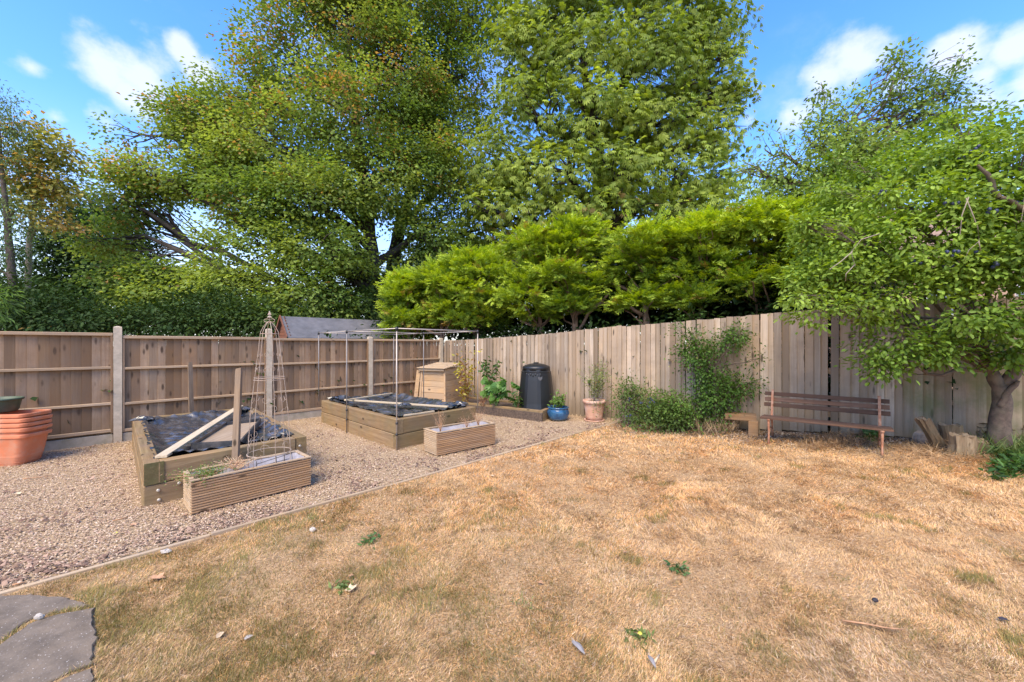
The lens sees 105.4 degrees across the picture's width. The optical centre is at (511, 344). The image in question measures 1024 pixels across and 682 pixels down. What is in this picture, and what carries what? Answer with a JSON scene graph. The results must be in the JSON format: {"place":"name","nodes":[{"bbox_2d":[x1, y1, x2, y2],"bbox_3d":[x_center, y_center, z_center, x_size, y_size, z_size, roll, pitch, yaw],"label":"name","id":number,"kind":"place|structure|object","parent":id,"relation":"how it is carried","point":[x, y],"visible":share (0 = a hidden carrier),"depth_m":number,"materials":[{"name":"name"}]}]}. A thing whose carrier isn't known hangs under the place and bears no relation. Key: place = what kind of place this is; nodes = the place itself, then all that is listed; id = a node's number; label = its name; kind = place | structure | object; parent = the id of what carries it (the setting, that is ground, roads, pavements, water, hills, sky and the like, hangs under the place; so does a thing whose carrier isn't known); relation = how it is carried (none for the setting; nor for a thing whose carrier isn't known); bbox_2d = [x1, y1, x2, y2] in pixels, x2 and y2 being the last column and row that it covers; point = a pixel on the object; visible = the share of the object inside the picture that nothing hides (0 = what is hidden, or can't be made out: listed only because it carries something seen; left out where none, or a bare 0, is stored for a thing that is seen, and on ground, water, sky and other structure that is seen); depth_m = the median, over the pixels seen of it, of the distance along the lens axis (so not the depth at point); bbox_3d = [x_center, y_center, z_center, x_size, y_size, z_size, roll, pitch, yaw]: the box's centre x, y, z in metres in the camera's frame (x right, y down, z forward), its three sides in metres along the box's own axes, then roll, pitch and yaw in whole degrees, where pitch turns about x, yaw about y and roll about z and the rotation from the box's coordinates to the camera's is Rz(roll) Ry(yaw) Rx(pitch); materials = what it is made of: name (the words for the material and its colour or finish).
{"place":"outdoors","nodes":[
{"label":"outdoors","id":0,"kind":"place"},
{"bbox_2d":[0,594,98,681],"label":"path","id":1,"kind":"structure","parent":0,"point":[54,648],"depth_m":2.09,"materials":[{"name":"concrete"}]},
{"bbox_2d":[33,613,44,619],"bbox_3d":[-2.731,1.569,2.255,0.049,0.033,0.034,0,0,-22],"label":"stone","id":2,"kind":"object","parent":1,"relation":"on","point":[38,616],"visible":1,"depth_m":2.25,"materials":[{"name":"white stone"}]},
{"bbox_2d":[0,346,1023,681],"bbox_3d":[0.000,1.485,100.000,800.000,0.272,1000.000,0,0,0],"label":"ground","id":3,"kind":"structure","parent":0,"point":[510,586],"depth_m":2.64,"materials":[{"name":"beige plant"}]},
{"bbox_2d":[0,284,35,330],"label":"tree","id":4,"kind":"object","parent":3,"relation":"on","point":[3,310],"visible":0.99,"depth_m":6.80,"materials":[{"name":"green plant"}]},
{"bbox_2d":[0,79,72,308],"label":"ash tree","id":5,"kind":"object","parent":3,"relation":"on","point":[10,253],"visible":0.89,"depth_m":14.05,"materials":[{"name":"green plant"}]},
{"bbox_2d":[0,110,98,301],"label":"field maple tree","id":6,"kind":"object","parent":3,"relation":"on","point":[60,189],"visible":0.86,"depth_m":14.90,"materials":[{"name":"green plant"}]},
{"bbox_2d":[0,262,150,335],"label":"laurel bush","id":7,"kind":"object","parent":3,"relation":"on","point":[56,318],"visible":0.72,"depth_m":12.61,"materials":[{"name":"green plant"}]},
{"bbox_2d":[0,187,185,335],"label":"holm oak tree","id":8,"kind":"object","parent":3,"relation":"on","point":[42,248],"visible":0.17,"depth_m":22.59,"materials":[{"name":"green plant"}]},
{"bbox_2d":[148,572,164,579],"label":"fallen leaf","id":9,"kind":"object","parent":3,"relation":"on","point":[160,575],"visible":1,"depth_m":2.65,"materials":[{"name":"orange plant"}]},
{"bbox_2d":[160,548,170,553],"bbox_3d":[-2.648,1.578,2.986,0.081,0.031,0.060,0,0,37],"label":"stone","id":10,"kind":"object","parent":3,"relation":"on","point":[166,550],"visible":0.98,"depth_m":2.97,"materials":[{"name":"white stone"}]},
{"bbox_2d":[80,281,278,336],"bbox_3d":[-11.815,-0.395,14.275,6.190,4.000,4.265,0,0,0],"label":"holly bush","id":11,"kind":"object","parent":3,"relation":"on","point":[180,319],"visible":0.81,"depth_m":13.65,"materials":[{"name":"green plant"}]},
{"bbox_2d":[0,326,442,451],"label":"panel fence","id":12,"kind":"object","parent":3,"relation":"on","point":[65,377],"visible":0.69,"depth_m":6.87,"materials":[{"name":"brown wood"}]},
{"bbox_2d":[25,0,480,336],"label":"sycamore tree","id":13,"kind":"object","parent":3,"relation":"on","point":[234,170],"visible":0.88,"depth_m":17.32,"materials":[{"name":"green plant"}]},
{"bbox_2d":[188,277,385,336],"bbox_3d":[-8.378,-0.751,16.610,7.789,4.705,7.460,0,0,0],"label":"elder bush","id":14,"kind":"object","parent":3,"relation":"on","point":[257,317],"visible":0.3,"depth_m":14.72,"materials":[{"name":"green plant"}]},
{"bbox_2d":[0,413,616,590],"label":"gravel area","id":15,"kind":"object","parent":3,"relation":"on","point":[523,441],"visible":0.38,"depth_m":4.46,"materials":[{"name":"beige gravel"}]},
{"bbox_2d":[0,428,51,466],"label":"plastic trough","id":16,"kind":"object","parent":15,"relation":"on","point":[23,449],"visible":0.96,"depth_m":5.13,"materials":[{"name":"orange plastic"}]},
{"bbox_2d":[0,423,52,434],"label":"plastic trough","id":17,"kind":"object","parent":16,"relation":"on","point":[21,431],"visible":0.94,"depth_m":5.12,"materials":[{"name":"orange plastic"}]},
{"bbox_2d":[0,418,51,428],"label":"plastic trough","id":18,"kind":"object","parent":17,"relation":"on","point":[23,425],"visible":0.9,"depth_m":5.12,"materials":[{"name":"orange plastic"}]},
{"bbox_2d":[0,414,52,423],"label":"plastic trough","id":19,"kind":"object","parent":18,"relation":"on","point":[24,420],"visible":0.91,"depth_m":5.12,"materials":[{"name":"orange plastic"}]},
{"bbox_2d":[0,409,51,418],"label":"plastic trough","id":20,"kind":"object","parent":19,"relation":"on","point":[23,414],"visible":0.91,"depth_m":5.28,"materials":[{"name":"orange plastic"}]},
{"bbox_2d":[0,396,24,412],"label":"green pot","id":21,"kind":"object","parent":20,"relation":"on","point":[10,403],"visible":1,"depth_m":5.24,"materials":[{"name":"ceramic"}]},
{"bbox_2d":[188,362,193,412],"bbox_3d":[-5.651,0.948,6.865,0.030,1.305,0.070,-3,-1,26],"label":"wooden stake","id":22,"kind":"object","parent":15,"relation":"on","point":[190,390],"visible":0.57,"depth_m":6.86,"materials":[{"name":"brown wood"}]},
{"bbox_2d":[132,408,306,507],"bbox_3d":[-4.266,1.380,5.521,1.605,0.432,3.447,0,0,-44],"label":"raised bed","id":23,"kind":"object","parent":15,"relation":"on","point":[150,470],"visible":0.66,"depth_m":4.17,"materials":[{"name":"brown wood"}]},
{"bbox_2d":[128,406,293,458],"bbox_3d":[-4.291,1.192,5.637,3.165,0.189,1.622,0,0,42],"label":"plastic sheet","id":24,"kind":"object","parent":23,"relation":"on","point":[165,433],"visible":0.59,"depth_m":5.68,"materials":[{"name":"black plastic"}]},
{"bbox_2d":[155,405,242,458],"bbox_3d":[-4.227,1.123,5.481,0.100,0.029,3.250,0,1,-23],"label":"wooden batten","id":25,"kind":"object","parent":24,"relation":"on","point":[177,446],"visible":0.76,"depth_m":4.76,"materials":[{"name":"brown wood"}]},
{"bbox_2d":[191,418,260,449],"bbox_3d":[-3.743,1.165,5.160,0.531,0.125,1.419,0,0,-25],"label":"wooden board","id":26,"kind":"object","parent":24,"relation":"on","point":[221,435],"visible":0.87,"depth_m":5.01,"materials":[{"name":"beige wood"}]},
{"bbox_2d":[231,368,242,461],"bbox_3d":[-3.056,0.928,4.330,0.075,1.345,0.031,0,-3,8],"label":"wooden stake","id":27,"kind":"object","parent":15,"relation":"on","point":[236,435],"visible":0.7,"depth_m":4.32,"materials":[{"name":"brown wood"}]},
{"bbox_2d":[183,450,311,513],"bbox_3d":[-2.761,1.427,4.127,0.414,0.346,1.062,0,0,42],"label":"trough planter","id":28,"kind":"object","parent":15,"relation":"on","point":[232,486],"visible":0.95,"depth_m":3.96,"materials":[{"name":"brown wood"}]},
{"bbox_2d":[161,460,236,491],"bbox_3d":[-3.022,1.259,3.753,0.570,0.282,0.572,0,0,0],"label":"trailing herb","id":29,"kind":"object","parent":28,"relation":"in","point":[205,473],"visible":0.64,"depth_m":3.78,"materials":[{"name":"green plant"}]},
{"bbox_2d":[207,455,261,470],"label":"dried herb","id":30,"kind":"object","parent":28,"relation":"in","point":[239,464],"visible":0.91,"depth_m":4.06,"materials":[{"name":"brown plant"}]},
{"bbox_2d":[246,311,290,467],"bbox_3d":[-2.655,0.494,4.270,0.422,1.728,0.422,0,0,0],"label":"wire obelisk","id":31,"kind":"object","parent":28,"relation":"in","point":[265,376],"visible":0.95,"depth_m":4.24,"materials":[{"name":"metal"}]},
{"bbox_2d":[256,452,292,466],"bbox_3d":[-2.632,1.285,4.353,0.087,0.092,0.363,0,0,42],"label":"wire grid","id":32,"kind":"object","parent":28,"relation":"in","point":[276,459],"visible":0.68,"depth_m":4.35,"materials":[{"name":"grey metal"}]},
{"bbox_2d":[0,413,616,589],"bbox_3d":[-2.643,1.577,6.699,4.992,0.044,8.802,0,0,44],"label":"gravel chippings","id":33,"kind":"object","parent":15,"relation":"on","point":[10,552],"visible":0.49,"depth_m":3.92,"materials":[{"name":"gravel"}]},
{"bbox_2d":[321,394,475,449],"bbox_3d":[-2.271,1.365,7.536,3.043,0.462,1.642,0,0,44],"label":"raised bed","id":34,"kind":"object","parent":15,"relation":"on","point":[376,427],"visible":0.49,"depth_m":6.48,"materials":[{"name":"brown wood"}]},
{"bbox_2d":[328,392,467,417],"bbox_3d":[-2.298,1.143,7.612,2.911,0.225,1.594,0,0,43],"label":"plastic sheet","id":35,"kind":"object","parent":34,"relation":"on","point":[404,406],"visible":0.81,"depth_m":7.64,"materials":[{"name":"black plastic"}]},
{"bbox_2d":[344,393,392,400],"bbox_3d":[-2.963,1.083,8.165,0.046,0.027,1.445,0,-1,20],"label":"timber batten","id":36,"kind":"object","parent":35,"relation":"on","point":[367,396],"visible":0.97,"depth_m":8.05,"materials":[{"name":"brown wood"}]},
{"bbox_2d":[344,399,448,407],"bbox_3d":[-2.238,1.100,7.360,2.374,0.030,0.052,0,0,22],"label":"timber batten","id":37,"kind":"object","parent":35,"relation":"on","point":[429,405],"visible":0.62,"depth_m":7.33,"materials":[{"name":"brown wood"}]},
{"bbox_2d":[403,410,434,416],"bbox_3d":[-1.517,1.120,6.360,0.045,0.025,0.581,0,0,44],"label":"timber batten","id":38,"kind":"object","parent":34,"relation":"on","point":[411,414],"visible":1,"depth_m":6.33,"materials":[{"name":"brown wood"}]},
{"bbox_2d":[318,327,478,450],"bbox_3d":[-2.265,0.666,7.545,3.143,1.867,1.764,0,0,43],"label":"fruit cage frame","id":39,"kind":"object","parent":15,"relation":"on","point":[396,334],"visible":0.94,"depth_m":7.09,"materials":[{"name":"metal"}]},
{"bbox_2d":[414,370,420,396],"bbox_3d":[-2.327,1.110,9.501,0.220,0.992,0.052,0,0,22],"label":"leaning board","id":40,"kind":"object","parent":15,"relation":"on","point":[417,383],"visible":0.64,"depth_m":9.48,"materials":[{"name":"brown wood"}]},
{"bbox_2d":[417,362,463,401],"bbox_3d":[-1.748,1.027,9.725,0.780,1.130,1.012,0,0,22],"label":"wooden compost bin","id":41,"kind":"object","parent":15,"relation":"on","point":[441,380],"visible":0.74,"depth_m":9.40,"materials":[{"name":"brown wood"}]},
{"bbox_2d":[423,419,495,455],"bbox_3d":[-0.786,1.419,5.992,1.066,0.361,0.394,0,0,-41],"label":"trough planter","id":42,"kind":"object","parent":15,"relation":"on","point":[448,438],"visible":0.98,"depth_m":5.81,"materials":[{"name":"brown wood"}]},
{"bbox_2d":[434,410,445,430],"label":"dead stems","id":43,"kind":"object","parent":42,"relation":"in","point":[439,424],"visible":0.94,"depth_m":5.79,"materials":[{"name":"brown plant"}]},
{"bbox_2d":[470,409,484,424],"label":"dead stems","id":44,"kind":"object","parent":42,"relation":"in","point":[478,418],"visible":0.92,"depth_m":6.20,"materials":[{"name":"brown plant"}]},
{"bbox_2d":[442,396,548,421],"bbox_3d":[-0.410,1.482,9.281,3.123,0.227,0.943,0,0,34],"label":"raised bed","id":45,"kind":"object","parent":15,"relation":"on","point":[504,408],"visible":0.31,"depth_m":8.58,"materials":[{"name":"brown wood"}]},
{"bbox_2d":[452,345,482,401],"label":"yellowing currant bush","id":46,"kind":"object","parent":45,"relation":"on","point":[466,386],"visible":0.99,"depth_m":9.26,"materials":[{"name":"yellow plant"}]},
{"bbox_2d":[478,356,502,404],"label":"leaning vine","id":47,"kind":"object","parent":45,"relation":"on","point":[488,370],"visible":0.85,"depth_m":9.23,"materials":[{"name":"green plant"}]},
{"bbox_2d":[480,376,519,405],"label":"squash plant","id":48,"kind":"object","parent":45,"relation":"on","point":[492,388],"visible":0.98,"depth_m":8.70,"materials":[{"name":"green plant"}]},
{"bbox_2d":[509,391,523,407],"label":"green plant","id":49,"kind":"object","parent":45,"relation":"on","point":[516,403],"visible":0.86,"depth_m":8.51,"materials":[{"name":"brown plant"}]},
{"bbox_2d":[518,362,554,409],"bbox_3d":[0.545,0.897,8.780,0.860,1.011,0.860,0,0,0],"label":"compost bin","id":50,"kind":"object","parent":45,"relation":"on","point":[536,387],"visible":0.88,"depth_m":8.47,"materials":[{"name":"black plastic"}]},
{"bbox_2d":[547,405,568,421],"bbox_3d":[0.974,1.448,8.220,0.464,0.296,0.464,0,0,0],"label":"blue pot","id":51,"kind":"object","parent":15,"relation":"on","point":[555,414],"visible":0.94,"depth_m":8.04,"materials":[{"name":"ceramic"}]},
{"bbox_2d":[547,389,566,407],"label":"leafy pot plant","id":52,"kind":"object","parent":51,"relation":"in","point":[558,401],"visible":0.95,"depth_m":8.17,"materials":[{"name":"green plant"}]},
{"bbox_2d":[582,398,605,421],"bbox_3d":[1.720,1.371,8.170,0.480,0.435,0.480,0,0,0],"label":"clay pot","id":53,"kind":"object","parent":15,"relation":"on","point":[589,413],"visible":0.91,"depth_m":8.01,"materials":[{"name":"ceramic"}]},
{"bbox_2d":[576,357,613,400],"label":"young shrub","id":54,"kind":"object","parent":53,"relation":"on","point":[595,391],"visible":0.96,"depth_m":8.13,"materials":[{"name":"green plant"}]},
{"bbox_2d":[0,414,622,595],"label":"lawn edging","id":55,"kind":"object","parent":3,"relation":"on","point":[137,555],"visible":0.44,"depth_m":3.43,"materials":[{"name":"brown wood"}]},
{"bbox_2d":[273,315,398,387],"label":"garden shed","id":56,"kind":"structure","parent":3,"relation":"on","point":[298,327],"depth_m":13.24,"materials":[{"name":"wood"}]},
{"bbox_2d":[328,576,354,595],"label":"lawn weed","id":57,"kind":"object","parent":3,"relation":"on","point":[343,586],"visible":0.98,"depth_m":2.54,"materials":[{"name":"green plant"}]},
{"bbox_2d":[356,531,380,549],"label":"lawn weed","id":58,"kind":"object","parent":3,"relation":"on","point":[370,538],"visible":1,"depth_m":3.13,"materials":[{"name":"green plant"}]},
{"bbox_2d":[371,260,433,345],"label":"conifer tree","id":59,"kind":"object","parent":3,"relation":"on","point":[402,312],"visible":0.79,"depth_m":12.12,"materials":[{"name":"green plant"}]},
{"bbox_2d":[367,0,515,271],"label":"lime tree","id":60,"kind":"object","parent":3,"relation":"on","point":[463,43],"visible":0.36,"depth_m":20.58,"materials":[{"name":"green plant"}]},
{"bbox_2d":[406,249,478,361],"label":"conifer tree","id":61,"kind":"object","parent":3,"relation":"on","point":[432,273],"visible":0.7,"depth_m":11.54,"materials":[{"name":"green plant"}]},
{"bbox_2d":[436,241,520,365],"bbox_3d":[-1.129,-0.747,11.718,2.750,4.695,3.648,0,0,0],"label":"conifer tree","id":62,"kind":"object","parent":3,"relation":"on","point":[472,262],"visible":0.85,"depth_m":10.81,"materials":[{"name":"green plant"}]},
{"bbox_2d":[510,597,540,609],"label":"lawn weed","id":63,"kind":"object","parent":3,"relation":"on","point":[525,603],"visible":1,"depth_m":2.37,"materials":[{"name":"green plant"}]},
{"bbox_2d":[486,215,583,334],"bbox_3d":[0.772,-0.898,10.944,2.971,5.011,3.910,0,0,0],"label":"conifer tree","id":64,"kind":"object","parent":3,"relation":"on","point":[533,291],"visible":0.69,"depth_m":10.22,"materials":[{"name":"green plant"}]},
{"bbox_2d":[449,315,696,412],"bbox_3d":[1.201,0.623,10.048,7.040,2.767,2.197,0,0,34],"label":"ivy thicket","id":65,"kind":"object","parent":3,"relation":"on","point":[496,333],"visible":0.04,"depth_m":10.34,"materials":[{"name":"green plant"}]},
{"bbox_2d":[520,204,628,330],"bbox_3d":[1.573,-1.012,10.654,2.989,5.236,3.710,0,0,0],"label":"conifer tree","id":66,"kind":"object","parent":3,"relation":"on","point":[574,286],"visible":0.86,"depth_m":9.68,"materials":[{"name":"green plant"}]},
{"bbox_2d":[571,638,584,653],"bbox_3d":[0.342,1.562,2.025,0.030,0.016,0.114,0,0,-27],"label":"feather","id":67,"kind":"object","parent":3,"relation":"on","point":[578,645],"visible":1,"depth_m":2.02,"materials":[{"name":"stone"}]},
{"bbox_2d":[437,0,774,375],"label":"horse chestnut tree","id":68,"kind":"object","parent":3,"relation":"on","point":[682,41],"visible":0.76,"depth_m":18.22,"materials":[{"name":"green plant"}]},
{"bbox_2d":[624,626,657,650],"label":"lawn weed","id":69,"kind":"object","parent":3,"relation":"on","point":[642,632],"visible":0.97,"depth_m":2.13,"materials":[{"name":"green plant"}]},
{"bbox_2d":[584,205,705,324],"bbox_3d":[3.342,-0.838,9.854,3.052,4.882,3.623,0,0,0],"label":"conifer tree","id":70,"kind":"object","parent":3,"relation":"on","point":[646,296],"visible":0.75,"depth_m":9.08,"materials":[{"name":"green plant"}]},
{"bbox_2d":[356,244,936,357],"bbox_3d":[1.672,-0.871,11.609,15.561,5.006,4.603,0,0,31],"label":"background bush","id":71,"kind":"object","parent":3,"relation":"on","point":[734,306],"visible":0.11,"depth_m":10.35,"materials":[{"name":"green plant"}]},
{"bbox_2d":[604,368,703,434],"bbox_3d":[2.696,1.039,7.359,1.958,1.172,1.404,0,0,16],"label":"sloe bush","id":72,"kind":"object","parent":3,"relation":"on","point":[650,417],"visible":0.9,"depth_m":7.25,"materials":[{"name":"green plant"}]},
{"bbox_2d":[633,415,705,431],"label":"grass","id":73,"kind":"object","parent":3,"relation":"on","point":[665,425],"visible":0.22,"depth_m":7.14,"materials":[{"name":"beige plant"}]},
{"bbox_2d":[662,559,690,575],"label":"lawn weed","id":74,"kind":"object","parent":3,"relation":"on","point":[682,568],"visible":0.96,"depth_m":2.77,"materials":[{"name":"green plant"}]},
{"bbox_2d":[635,204,767,333],"bbox_3d":[4.420,-0.853,9.235,3.204,4.916,3.607,0,0,0],"label":"conifer tree","id":75,"kind":"object","parent":3,"relation":"on","point":[698,237],"visible":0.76,"depth_m":8.36,"materials":[{"name":"green plant"}]},
{"bbox_2d":[647,315,771,434],"bbox_3d":[3.478,0.528,6.898,2.039,2.155,1.158,0,0,23],"label":"climbing shrub","id":76,"kind":"object","parent":3,"relation":"on","point":[714,401],"visible":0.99,"depth_m":6.87,"materials":[{"name":"green plant"}]},
{"bbox_2d":[684,412,739,433],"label":"straw clump","id":77,"kind":"object","parent":3,"relation":"on","point":[708,426],"visible":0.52,"depth_m":6.70,"materials":[{"name":"beige plant"}]},
{"bbox_2d":[722,417,731,430],"bbox_3d":[3.800,1.400,6.886,0.140,0.240,0.140,0,0,34],"label":"sleeper offcut","id":78,"kind":"object","parent":3,"relation":"on","point":[727,426],"visible":0.28,"depth_m":6.82,"materials":[{"name":"brown wood"}]},
{"bbox_2d":[725,411,756,420],"bbox_3d":[3.916,1.230,6.691,0.460,0.100,0.260,0,0,28],"label":"sleeper offcut","id":79,"kind":"object","parent":78,"relation":"on","point":[746,417],"visible":0.84,"depth_m":6.60,"materials":[{"name":"brown wood"}]},
{"bbox_2d":[444,297,1023,445],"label":"board fence","id":80,"kind":"object","parent":3,"relation":"on","point":[560,354],"visible":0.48,"depth_m":6.72,"materials":[{"name":"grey wood"}]},
{"bbox_2d":[748,420,758,436],"bbox_3d":[3.982,1.385,6.432,0.140,0.250,0.140,0,0,34],"label":"sleeper offcut","id":81,"kind":"object","parent":3,"relation":"on","point":[753,427],"visible":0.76,"depth_m":6.38,"materials":[{"name":"brown wood"}]},
{"bbox_2d":[697,191,812,314],"bbox_3d":[5.597,-0.809,8.673,2.590,4.824,4.165,0,0,32],"label":"conifer tree","id":82,"kind":"object","parent":3,"relation":"on","point":[756,227],"visible":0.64,"depth_m":7.82,"materials":[{"name":"green plant"}]},
{"bbox_2d":[611,421,1022,472],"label":"leaf litter","id":83,"kind":"object","parent":3,"relation":"on","point":[776,433],"visible":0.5,"depth_m":6.17,"materials":[{"name":"plant"}]},
{"bbox_2d":[755,187,883,297],"bbox_3d":[6.573,-0.853,8.301,2.216,4.914,3.953,0,0,39],"label":"conifer tree","id":84,"kind":"object","parent":3,"relation":"on","point":[780,224],"visible":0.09,"depth_m":7.65,"materials":[{"name":"green plant"}]},
{"bbox_2d":[760,389,893,455],"bbox_3d":[4.513,1.110,5.681,1.475,0.790,0.552,0,0,40],"label":"garden bench","id":85,"kind":"object","parent":3,"relation":"on","point":[879,413],"visible":0.98,"depth_m":5.71,"materials":[{"name":"wood"}]},
{"bbox_2d":[795,429,878,449],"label":"grass","id":86,"kind":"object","parent":3,"relation":"on","point":[817,443],"visible":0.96,"depth_m":5.61,"materials":[{"name":"brown plant"}]},
{"bbox_2d":[660,289,1016,433],"bbox_3d":[6.371,0.531,6.438,8.173,3.114,2.195,0,0,35],"label":"ivy thicket","id":87,"kind":"object","parent":3,"relation":"on","point":[701,311],"visible":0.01,"depth_m":7.47,"materials":[{"name":"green plant"}]},
{"bbox_2d":[722,33,996,406],"bbox_3d":[7.151,-2.464,8.184,5.403,8.135,2.203,0,0,0],"label":"damson tree","id":88,"kind":"object","parent":3,"relation":"on","point":[861,145],"visible":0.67,"depth_m":8.01,"materials":[{"name":"green plant"}]},
{"bbox_2d":[855,429,888,441],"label":"fence weeds","id":89,"kind":"object","parent":3,"relation":"on","point":[867,432],"visible":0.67,"depth_m":5.77,"materials":[{"name":"green plant"}]},
{"bbox_2d":[841,619,902,629],"bbox_3d":[2.022,1.572,2.188,0.292,0.015,0.016,0,0,13],"label":"stick","id":90,"kind":"object","parent":3,"relation":"on","point":[849,621],"visible":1,"depth_m":2.19,"materials":[{"name":"beige wood"}]},
{"bbox_2d":[768,92,1023,453],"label":"plum tree","id":91,"kind":"object","parent":3,"relation":"on","point":[986,209],"visible":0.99,"depth_m":4.74,"materials":[{"name":"green plant"}]},
{"bbox_2d":[912,430,928,442],"bbox_3d":[5.825,1.322,5.526,0.265,0.242,0.188,0,0,0],"label":"stone","id":92,"kind":"object","parent":3,"relation":"on","point":[918,436],"visible":0.37,"depth_m":5.48,"materials":[{"name":"grey stone"}]},
{"bbox_2d":[914,416,947,449],"bbox_3d":[5.683,1.225,5.231,0.444,0.509,0.204,0,0,0],"label":"log","id":93,"kind":"object","parent":3,"relation":"on","point":[929,429],"visible":0.69,"depth_m":5.20,"materials":[{"name":"brown wood"}]},
{"bbox_2d":[874,437,990,469],"bbox_3d":[5.459,1.383,5.024,2.013,0.417,1.019,0,0,0],"label":"fallen straw","id":94,"kind":"object","parent":3,"relation":"on","point":[920,451],"visible":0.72,"depth_m":4.85,"materials":[{"name":"brown plant"}]},
{"bbox_2d":[937,422,963,444],"bbox_3d":[6.068,1.263,5.347,0.312,0.394,0.306,0,0,0],"label":"log","id":95,"kind":"object","parent":3,"relation":"on","point":[945,429],"visible":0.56,"depth_m":5.33,"materials":[{"name":"grey wood"}]},
{"bbox_2d":[946,432,977,457],"bbox_3d":[5.674,1.302,4.893,0.340,0.377,0.330,0,0,0],"label":"log","id":96,"kind":"object","parent":3,"relation":"on","point":[961,442],"visible":0.64,"depth_m":4.84,"materials":[{"name":"brown wood"}]},
{"bbox_2d":[977,437,990,454],"bbox_3d":[5.893,1.336,4.942,0.283,0.309,0.262,0,0,0],"label":"log","id":97,"kind":"object","parent":3,"relation":"on","point":[981,444],"visible":0.28,"depth_m":4.88,"materials":[{"name":"brown wood"}]},
{"bbox_2d":[969,429,1023,457],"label":"long grass clump","id":98,"kind":"object","parent":3,"relation":"on","point":[1016,442],"visible":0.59,"depth_m":4.72,"materials":[{"name":"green plant"}]},
{"bbox_2d":[978,443,1023,480],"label":"ivy patch","id":99,"kind":"object","parent":3,"relation":"on","point":[1016,464],"visible":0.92,"depth_m":4.34,"materials":[{"name":"green plant"}]},
{"bbox_2d":[0,0,1023,345],"label":"sky","id":100,"kind":"structure","parent":0,"point":[72,57],"materials":[{"name":"blue"}]},
{"bbox_2d":[788,209,1023,389],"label":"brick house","id":101,"kind":"structure","parent":0,"point":[937,233],"depth_m":13.87,"materials":[{"name":"brown brick"}]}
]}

